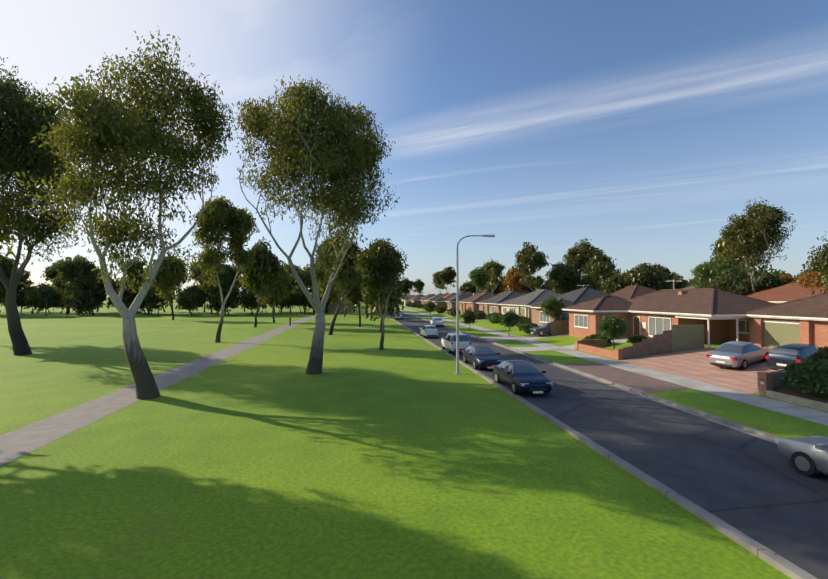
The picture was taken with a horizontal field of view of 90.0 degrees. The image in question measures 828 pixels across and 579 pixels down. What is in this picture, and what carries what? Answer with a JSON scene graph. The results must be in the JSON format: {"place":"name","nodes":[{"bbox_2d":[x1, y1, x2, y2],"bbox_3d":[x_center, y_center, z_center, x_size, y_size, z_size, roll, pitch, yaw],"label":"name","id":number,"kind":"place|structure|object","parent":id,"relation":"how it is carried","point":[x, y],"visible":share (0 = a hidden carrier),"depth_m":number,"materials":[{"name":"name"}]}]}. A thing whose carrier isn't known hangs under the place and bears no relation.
{"place":"outdoors","nodes":[
{"label":"outdoors","id":0,"kind":"place"},
{"bbox_2d":[0,316,314,465],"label":"park path","id":1,"kind":"structure","parent":0,"point":[19,442],"depth_m":18.43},
{"bbox_2d":[0,298,827,578],"bbox_3d":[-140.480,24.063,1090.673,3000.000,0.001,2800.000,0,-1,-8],"label":"ground grass","id":2,"kind":"structure","parent":0,"point":[405,453],"depth_m":11.90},
{"bbox_2d":[0,204,15,261],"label":"tree","id":3,"kind":"object","parent":2,"relation":"on","point":[10,251],"visible":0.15,"depth_m":49.29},
{"bbox_2d":[0,252,20,291],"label":"tree","id":4,"kind":"object","parent":2,"relation":"on","point":[6,264],"visible":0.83,"depth_m":109.76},
{"bbox_2d":[3,270,31,313],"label":"tree","id":5,"kind":"object","parent":2,"relation":"on","point":[19,286],"depth_m":121.94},
{"bbox_2d":[16,285,35,308],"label":"tree","id":6,"kind":"object","parent":2,"relation":"on","point":[20,297],"depth_m":119.14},
{"bbox_2d":[19,269,34,286],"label":"tree","id":7,"kind":"object","parent":2,"relation":"on","point":[29,282],"visible":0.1,"depth_m":137.69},
{"bbox_2d":[24,282,64,315],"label":"tree","id":8,"kind":"object","parent":2,"relation":"on","point":[43,294],"depth_m":107.35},
{"bbox_2d":[0,57,106,354],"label":"tree","id":9,"kind":"object","parent":2,"relation":"on","point":[24,119],"depth_m":34.88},
{"bbox_2d":[40,256,67,286],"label":"tree","id":10,"kind":"object","parent":2,"relation":"on","point":[51,273],"visible":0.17,"depth_m":129.38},
{"bbox_2d":[51,274,72,313],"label":"tree","id":11,"kind":"object","parent":2,"relation":"on","point":[57,282],"depth_m":114.71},
{"bbox_2d":[54,254,99,314],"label":"tree","id":12,"kind":"object","parent":2,"relation":"on","point":[77,266],"depth_m":110.76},
{"bbox_2d":[63,289,105,315],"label":"tree","id":13,"kind":"object","parent":2,"relation":"on","point":[79,301],"depth_m":108.68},
{"bbox_2d":[71,268,119,314],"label":"tree","id":14,"kind":"object","parent":2,"relation":"on","point":[85,282],"depth_m":111.36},
{"bbox_2d":[16,25,235,399],"bbox_3d":[-14.087,-4.018,21.086,8.820,19.420,9.485,0,-1,-8],"label":"tree","id":15,"kind":"object","parent":2,"relation":"on","point":[118,130],"depth_m":20.32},
{"bbox_2d":[117,284,144,308],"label":"tree","id":16,"kind":"object","parent":2,"relation":"on","point":[128,297],"visible":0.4,"depth_m":113.91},
{"bbox_2d":[119,254,149,314],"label":"tree","id":17,"kind":"object","parent":2,"relation":"on","point":[139,265],"depth_m":111.69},
{"bbox_2d":[140,289,163,313],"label":"tree","id":18,"kind":"object","parent":2,"relation":"on","point":[146,302],"depth_m":114.98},
{"bbox_2d":[144,285,175,314],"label":"tree","id":19,"kind":"object","parent":2,"relation":"on","point":[154,298],"depth_m":110.15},
{"bbox_2d":[138,253,188,319],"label":"tree","id":20,"kind":"object","parent":2,"relation":"on","point":[171,273],"depth_m":87.22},
{"bbox_2d":[144,256,192,313],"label":"tree","id":21,"kind":"object","parent":2,"relation":"on","point":[184,280],"depth_m":119.77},
{"bbox_2d":[174,295,194,313],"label":"tree","id":22,"kind":"object","parent":2,"relation":"on","point":[181,307],"depth_m":120.71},
{"bbox_2d":[176,284,208,314],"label":"tree","id":23,"kind":"object","parent":2,"relation":"on","point":[193,297],"depth_m":109.57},
{"bbox_2d":[187,261,212,311],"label":"tree","id":24,"kind":"object","parent":2,"relation":"on","point":[191,268],"depth_m":129.83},
{"bbox_2d":[189,264,218,313],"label":"tree","id":25,"kind":"object","parent":2,"relation":"on","point":[197,271],"depth_m":120.25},
{"bbox_2d":[197,262,240,314],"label":"tree","id":26,"kind":"object","parent":2,"relation":"on","point":[226,274],"depth_m":110.39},
{"bbox_2d":[182,195,259,342],"bbox_3d":[-20.984,-2.065,45.343,8.258,16.360,5.696,0,-1,-8],"label":"tree","id":27,"kind":"object","parent":2,"relation":"on","point":[231,220],"depth_m":44.73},
{"bbox_2d":[206,292,238,313],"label":"tree","id":28,"kind":"object","parent":2,"relation":"on","point":[213,306],"depth_m":117.08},
{"bbox_2d":[210,279,241,314],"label":"tree","id":29,"kind":"object","parent":2,"relation":"on","point":[232,299],"depth_m":110.43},
{"bbox_2d":[238,283,265,314],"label":"tree","id":30,"kind":"object","parent":2,"relation":"on","point":[249,298],"depth_m":111.67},
{"bbox_2d":[239,286,275,313],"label":"tree","id":31,"kind":"object","parent":2,"relation":"on","point":[248,306],"depth_m":122.05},
{"bbox_2d":[238,236,288,326],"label":"tree","id":32,"kind":"object","parent":2,"relation":"on","point":[264,269],"depth_m":67.24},
{"bbox_2d":[256,263,294,322],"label":"tree","id":33,"kind":"object","parent":2,"relation":"on","point":[280,294],"depth_m":80.32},
{"bbox_2d":[267,291,296,313],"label":"tree","id":34,"kind":"object","parent":2,"relation":"on","point":[287,303],"depth_m":117.72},
{"bbox_2d":[280,262,300,312],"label":"tree","id":35,"kind":"object","parent":2,"relation":"on","point":[288,268],"depth_m":128.12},
{"bbox_2d":[290,285,308,313],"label":"tree","id":36,"kind":"object","parent":2,"relation":"on","point":[301,298],"depth_m":120.65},
{"bbox_2d":[291,266,318,312],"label":"tree","id":37,"kind":"object","parent":2,"relation":"on","point":[305,276],"depth_m":122.57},
{"bbox_2d":[228,75,399,374],"bbox_3d":[-6.425,-3.837,26.744,10.642,19.254,10.548,0,-1,-8],"label":"tree","id":38,"kind":"object","parent":2,"relation":"on","point":[331,116],"depth_m":25.49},
{"bbox_2d":[308,260,341,311],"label":"tree","id":39,"kind":"object","parent":2,"relation":"on","point":[320,280],"depth_m":73.62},
{"bbox_2d":[319,289,340,312],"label":"tree","id":40,"kind":"object","parent":2,"relation":"on","point":[329,300],"depth_m":123.08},
{"bbox_2d":[313,299,348,312],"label":"house","id":41,"kind":"structure","parent":2,"relation":"on","point":[332,308],"depth_m":132.59,"materials":[{"name":"beige brick"}]},
{"bbox_2d":[315,228,362,334],"bbox_3d":[-9.855,-0.988,55.211,6.620,14.551,6.478,0,-1,26],"label":"tree","id":42,"kind":"object","parent":2,"relation":"on","point":[351,276],"depth_m":54.39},
{"bbox_2d":[335,278,365,326],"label":"tree","id":43,"kind":"object","parent":2,"relation":"on","point":[354,295],"depth_m":67.99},
{"bbox_2d":[352,238,408,349],"bbox_3d":[-3.203,0.532,39.121,5.417,10.950,5.555,0,-1,-8],"label":"tree","id":44,"kind":"object","parent":2,"relation":"on","point":[379,266],"depth_m":38.10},
{"bbox_2d":[361,283,407,331],"bbox_3d":[-4.372,1.339,59.767,6.991,10.056,7.856,0,-1,-8],"label":"tree","id":45,"kind":"object","parent":2,"relation":"on","point":[393,298],"depth_m":58.81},
{"bbox_2d":[456,235,482,372],"bbox_3d":[3.687,0.949,27.240,1.871,9.102,0.200,0,-1,-8],"label":"street lamp pole","id":46,"kind":"object","parent":2,"relation":"on","point":[457,318],"visible":0.92,"depth_m":27.07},
{"bbox_2d":[480,337,513,340],"bbox_3d":[9.843,5.877,49.491,3.400,0.001,4.600,0,-1,-8],"label":"driveway crossover","id":47,"kind":"object","parent":2,"relation":"on","point":[495,338],"visible":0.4,"depth_m":49.68,"materials":[{"name":"concrete"}]},
{"bbox_2d":[510,347,549,351],"bbox_3d":[11.157,5.708,39.831,3.400,0.001,3.700,0,-1,-8],"label":"driveway crossover","id":48,"kind":"object","parent":2,"relation":"on","point":[522,349],"visible":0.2,"depth_m":40.09,"materials":[{"name":"concrete"}]},
{"bbox_2d":[575,339,622,359],"bbox_3d":[17.110,5.156,35.957,3.050,0.994,6.540,0,-1,-8],"label":"brick fence","id":49,"kind":"object","parent":2,"relation":"on","point":[592,346],"visible":0.96,"depth_m":36.72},
{"bbox_2d":[558,363,692,392],"bbox_3d":[12.963,5.477,26.555,3.400,0.001,9.700,0,-1,-8],"label":"driveway crossover","id":50,"kind":"object","parent":2,"relation":"on","point":[644,383],"visible":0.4,"depth_m":25.38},
{"bbox_2d":[757,371,827,411],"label":"brick wall","id":51,"kind":"structure","parent":2,"relation":"on","point":[778,381],"depth_m":19.77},
{"bbox_2d":[0,0,827,297],"label":"sky","id":52,"kind":"structure","parent":0,"point":[636,129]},
{"bbox_2d":[426,301,436,315],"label":"tree","id":53,"kind":"object","parent":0,"point":[430,306],"depth_m":96.17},
{"bbox_2d":[459,307,477,324],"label":"tree","id":54,"kind":"object","parent":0,"point":[468,315],"depth_m":61.02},
{"bbox_2d":[499,310,521,335],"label":"tree","id":55,"kind":"object","parent":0,"point":[509,317],"depth_m":52.03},
{"bbox_2d":[561,337,626,349],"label":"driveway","id":56,"kind":"structure","parent":0,"point":[616,341],"depth_m":40.85,"materials":[{"name":"concrete"}]},
{"bbox_2d":[387,310,827,578],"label":"road","id":57,"kind":"structure","parent":0,"point":[765,493],"depth_m":12.85,"materials":[{"name":"asphalt"}]},
{"bbox_2d":[420,325,438,337],"bbox_3d":[1.877,5.169,52.053,2.140,1.511,4.190,0,-1,-8],"label":"white car","id":58,"kind":"object","parent":57,"relation":"on","point":[428,330],"visible":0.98,"depth_m":50.15,"materials":[{"name":"white paint"}]},
{"bbox_2d":[430,317,443,326],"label":"white car","id":59,"kind":"object","parent":57,"relation":"on","point":[436,321],"visible":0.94,"depth_m":69.20,"materials":[{"name":"white paint"}]},
{"bbox_2d":[441,333,470,352],"bbox_3d":[3.800,4.829,38.290,2.220,1.710,4.490,0,-1,-8],"label":"white suv","id":60,"kind":"object","parent":57,"relation":"on","point":[448,342],"visible":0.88,"depth_m":36.26,"materials":[{"name":"white paint"}]},
{"bbox_2d":[462,345,501,368],"bbox_3d":[4.869,4.805,30.058,2.160,1.471,4.590,0,-1,-8],"label":"blue car","id":61,"kind":"object","parent":57,"relation":"on","point":[480,356],"visible":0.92,"depth_m":29.08,"materials":[{"name":"blue paint"}]},
{"bbox_2d":[492,360,552,393],"bbox_3d":[5.853,4.679,22.826,2.160,1.471,4.590,0,-1,-8],"label":"blue car","id":62,"kind":"object","parent":57,"relation":"on","point":[519,376],"visible":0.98,"depth_m":21.82,"materials":[{"name":"blue paint"}]},
{"bbox_2d":[386,311,816,578],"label":"kerb","id":63,"kind":"structure","parent":57,"relation":"on","point":[775,560],"depth_m":13.62,"materials":[{"name":"concrete"}]},
{"bbox_2d":[774,436,827,475],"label":"silver car","id":64,"kind":"object","parent":57,"relation":"on","point":[806,456],"visible":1,"depth_m":11.67,"materials":[{"name":"grey paint"}]},
{"bbox_2d":[398,304,827,412],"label":"lawn","id":65,"kind":"structure","parent":0,"point":[563,340],"depth_m":48.20,"materials":[{"name":"green plant"}]},
{"bbox_2d":[401,278,414,294],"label":"tree","id":66,"kind":"object","parent":65,"relation":"on","point":[407,283],"depth_m":293.96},
{"bbox_2d":[413,279,424,294],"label":"tree","id":67,"kind":"object","parent":65,"relation":"on","point":[419,284],"visible":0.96,"depth_m":305.42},
{"bbox_2d":[412,294,434,304],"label":"house","id":68,"kind":"structure","parent":65,"relation":"on","point":[417,300],"depth_m":179.02,"materials":[{"name":"brown brick"}]},
{"bbox_2d":[423,294,444,302],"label":"house","id":69,"kind":"structure","parent":65,"relation":"on","point":[428,300],"depth_m":159.41,"materials":[{"name":"grey brick"}]},
{"bbox_2d":[432,271,446,293],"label":"tree","id":70,"kind":"object","parent":65,"relation":"on","point":[437,281],"depth_m":254.37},
{"bbox_2d":[437,266,455,292],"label":"tree","id":71,"kind":"object","parent":65,"relation":"on","point":[448,274],"depth_m":210.79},
{"bbox_2d":[432,293,472,310],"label":"house","id":72,"kind":"structure","parent":65,"relation":"on","point":[448,303],"depth_m":125.75,"materials":[{"name":"grey brick"}]},
{"bbox_2d":[447,307,460,315],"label":"bush","id":73,"kind":"object","parent":65,"relation":"on","point":[453,309],"depth_m":98.70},
{"bbox_2d":[459,280,474,292],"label":"tree","id":74,"kind":"object","parent":65,"relation":"on","point":[465,287],"visible":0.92,"depth_m":229.84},
{"bbox_2d":[459,290,495,311],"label":"house","id":75,"kind":"structure","parent":65,"relation":"on","point":[466,303],"depth_m":106.24,"materials":[{"name":"red brick"}]},
{"bbox_2d":[468,266,490,294],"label":"tree","id":76,"kind":"object","parent":65,"relation":"on","point":[479,278],"depth_m":153.03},
{"bbox_2d":[473,310,486,319],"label":"bush","id":77,"kind":"object","parent":65,"relation":"on","point":[480,312],"depth_m":82.09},
{"bbox_2d":[481,259,505,293],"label":"tree","id":78,"kind":"object","parent":65,"relation":"on","point":[493,269],"depth_m":175.59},
{"bbox_2d":[484,278,503,293],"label":"tree","id":79,"kind":"object","parent":65,"relation":"on","point":[497,289],"visible":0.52,"depth_m":180.31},
{"bbox_2d":[486,312,502,322],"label":"bush","id":80,"kind":"object","parent":65,"relation":"on","point":[492,314],"depth_m":71.34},
{"bbox_2d":[476,291,523,314],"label":"house","id":81,"kind":"structure","parent":65,"relation":"on","point":[488,305],"depth_m":89.06,"materials":[{"name":"grey brick"}]},
{"bbox_2d":[502,267,531,293],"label":"autumn tree","id":82,"kind":"object","parent":65,"relation":"on","point":[512,278],"depth_m":132.39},
{"bbox_2d":[516,316,531,327],"bbox_3d":[15.789,4.698,60.523,2.886,1.775,3.832,0,-1,-8],"label":"bush","id":83,"kind":"object","parent":65,"relation":"on","point":[523,319],"depth_m":59.49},
{"bbox_2d":[519,322,537,332],"bbox_3d":[15.080,5.021,54.386,2.707,1.494,3.301,0,-1,-8],"label":"bush","id":84,"kind":"object","parent":65,"relation":"on","point":[531,325],"depth_m":53.70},
{"bbox_2d":[498,289,560,321],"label":"house","id":85,"kind":"structure","parent":65,"relation":"on","point":[519,304],"depth_m":72.73,"materials":[{"name":"beige brick"}]},
{"bbox_2d":[512,241,552,290],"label":"tree","id":86,"kind":"object","parent":65,"relation":"on","point":[530,260],"depth_m":108.87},
{"bbox_2d":[523,334,568,339],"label":"driveway","id":87,"kind":"structure","parent":65,"relation":"on","point":[532,337],"depth_m":49.87,"materials":[{"name":"concrete"}]},
{"bbox_2d":[530,322,550,335],"bbox_3d":[16.369,4.787,50.498,4.190,1.511,2.140,0,-1,-8],"label":"grey hatchback car","id":88,"kind":"object","parent":87,"relation":"on","point":[543,329],"visible":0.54,"depth_m":49.60,"materials":[{"name":"grey paint"}]},
{"bbox_2d":[538,294,566,321],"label":"tree","id":89,"kind":"object","parent":65,"relation":"on","point":[551,306],"depth_m":51.43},
{"bbox_2d":[551,320,568,335],"bbox_3d":[23.752,4.472,50.408,15.005,2.334,0.020,0,-1,-8],"label":"fence","id":90,"kind":"object","parent":65,"relation":"on","point":[559,327],"visible":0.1,"depth_m":49.54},
{"bbox_2d":[545,261,583,293],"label":"tree","id":91,"kind":"object","parent":65,"relation":"on","point":[561,275],"depth_m":111.10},
{"bbox_2d":[527,285,625,325],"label":"house","id":92,"kind":"structure","parent":65,"relation":"on","point":[570,298],"depth_m":57.05,"materials":[{"name":"grey brick"}]},
{"bbox_2d":[562,237,600,280],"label":"tree","id":93,"kind":"object","parent":65,"relation":"on","point":[579,256],"depth_m":125.06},
{"bbox_2d":[575,274,598,289],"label":"tree","id":94,"kind":"object","parent":65,"relation":"on","point":[585,280],"visible":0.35,"depth_m":108.19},
{"bbox_2d":[582,334,611,343],"bbox_3d":[17.747,4.875,40.096,2.850,1.144,1.956,0,-1,-8],"label":"bush","id":95,"kind":"object","parent":65,"relation":"on","point":[600,336],"depth_m":39.67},
{"bbox_2d":[580,249,616,290],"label":"tree","id":96,"kind":"object","parent":65,"relation":"on","point":[596,266],"depth_m":101.22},
{"bbox_2d":[599,270,627,293],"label":"tree","id":97,"kind":"object","parent":65,"relation":"on","point":[613,283],"visible":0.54,"depth_m":93.84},
{"bbox_2d":[598,315,630,348],"bbox_3d":[18.000,3.938,37.233,3.263,3.443,2.991,0,-1,-8],"label":"tree","id":98,"kind":"object","parent":65,"relation":"on","point":[611,323],"depth_m":36.80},
{"bbox_2d":[608,284,657,298],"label":"roof","id":99,"kind":"structure","parent":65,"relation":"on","point":[630,291],"depth_m":87.30,"materials":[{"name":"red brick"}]},
{"bbox_2d":[626,334,647,342],"bbox_3d":[20.413,4.585,37.733,2.004,1.051,1.899,0,-1,-8],"label":"bush","id":100,"kind":"object","parent":65,"relation":"on","point":[635,337],"depth_m":37.37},
{"bbox_2d":[619,262,665,289],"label":"tree","id":101,"kind":"object","parent":65,"relation":"on","point":[644,274],"depth_m":90.36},
{"bbox_2d":[650,263,673,289],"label":"tree","id":102,"kind":"object","parent":65,"relation":"on","point":[668,275],"visible":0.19,"depth_m":114.13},
{"bbox_2d":[562,288,775,342],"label":"house","id":103,"kind":"structure","parent":65,"relation":"on","point":[657,311],"depth_m":38.77,"materials":[{"name":"red brick"}]},
{"bbox_2d":[667,274,688,288],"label":"tree","id":104,"kind":"object","parent":65,"relation":"on","point":[676,282],"visible":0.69,"depth_m":139.98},
{"bbox_2d":[689,254,755,293],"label":"tree","id":105,"kind":"object","parent":65,"relation":"on","point":[706,272],"visible":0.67,"depth_m":67.09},
{"bbox_2d":[704,268,756,295],"bbox_3d":[46.851,1.204,63.339,6.914,8.652,9.149,0,-1,-8],"label":"tree","id":106,"kind":"object","parent":65,"relation":"on","point":[727,282],"visible":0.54,"depth_m":61.05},
{"bbox_2d":[710,229,772,284],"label":"tree","id":107,"kind":"object","parent":65,"relation":"on","point":[719,249],"depth_m":85.08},
{"bbox_2d":[719,197,795,291],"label":"tall tree","id":108,"kind":"object","parent":65,"relation":"on","point":[748,229],"depth_m":68.61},
{"bbox_2d":[757,372,773,395],"bbox_3d":[17.812,4.801,20.969,0.460,1.180,0.460,0,-1,-8],"label":"letterbox","id":109,"kind":"object","parent":65,"relation":"on","point":[765,381],"visible":0.96,"depth_m":20.82,"materials":[{"name":"red brick"}]},
{"bbox_2d":[746,261,785,292],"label":"tree","id":110,"kind":"object","parent":65,"relation":"on","point":[767,281],"visible":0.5,"depth_m":89.45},
{"bbox_2d":[770,269,792,277],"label":"tree","id":111,"kind":"object","parent":65,"relation":"on","point":[778,273],"visible":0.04,"depth_m":106.18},
{"bbox_2d":[745,292,827,348],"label":"house","id":112,"kind":"structure","parent":65,"relation":"on","point":[802,321],"depth_m":30.30,"materials":[{"name":"red brick"}]},
{"bbox_2d":[746,281,827,303],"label":"roof","id":113,"kind":"structure","parent":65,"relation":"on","point":[787,292],"depth_m":54.03,"materials":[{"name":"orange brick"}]},
{"bbox_2d":[780,275,796,283],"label":"tree","id":114,"kind":"object","parent":65,"relation":"on","point":[788,279],"visible":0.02,"depth_m":90.72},
{"bbox_2d":[771,385,827,402],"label":"garden bed","id":115,"kind":"object","parent":65,"relation":"on","point":[786,389],"depth_m":20.01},
{"bbox_2d":[781,359,827,397],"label":"bush","id":116,"kind":"object","parent":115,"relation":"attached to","point":[796,372],"depth_m":19.25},
{"bbox_2d":[796,266,826,288],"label":"tree","id":117,"kind":"object","parent":65,"relation":"on","point":[810,278],"visible":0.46,"depth_m":52.82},
{"bbox_2d":[801,232,827,294],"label":"tree","id":118,"kind":"object","parent":65,"relation":"on","point":[820,261],"visible":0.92,"depth_m":45.71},
{"bbox_2d":[804,346,827,361],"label":"bush","id":119,"kind":"object","parent":65,"relation":"on","point":[820,354],"depth_m":20.52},
{"bbox_2d":[399,307,827,425],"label":"footpath","id":120,"kind":"structure","parent":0,"point":[813,415],"depth_m":23.80,"materials":[{"name":"concrete"}]},
{"bbox_2d":[622,330,671,358],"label":"brick wall","id":121,"kind":"structure","parent":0,"point":[658,344],"depth_m":32.98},
{"bbox_2d":[672,325,703,351],"bbox_3d":[22.161,3.967,33.455,2.880,2.237,0.080,0,-1,-8],"label":"metal fence","id":122,"kind":"object","parent":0,"point":[686,337],"visible":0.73,"depth_m":33.43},
{"bbox_2d":[618,347,784,393],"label":"driveway","id":123,"kind":"structure","parent":0,"point":[694,364],"depth_m":26.99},
{"bbox_2d":[675,315,748,347],"bbox_3d":[25.883,3.438,35.111,5.300,2.600,3.500,0,-1,-8],"label":"carport","id":124,"kind":"object","parent":123,"relation":"on","point":[708,321],"visible":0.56,"depth_m":33.43,"materials":[{"name":"white paint"}]},
{"bbox_2d":[706,341,770,368],"bbox_3d":[21.561,4.162,27.371,4.590,1.471,2.160,-6,2,-26],"label":"silver car","id":125,"kind":"object","parent":123,"relation":"on","point":[740,354],"visible":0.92,"depth_m":26.55,"materials":[{"name":"grey paint"}]},
{"bbox_2d":[765,343,817,369],"bbox_3d":[23.076,3.962,24.563,4.190,1.511,2.140,-4,1,-22],"label":"car","id":126,"kind":"object","parent":123,"relation":"on","point":[780,357],"visible":0.69,"depth_m":23.83,"materials":[{"name":"blue paint"}]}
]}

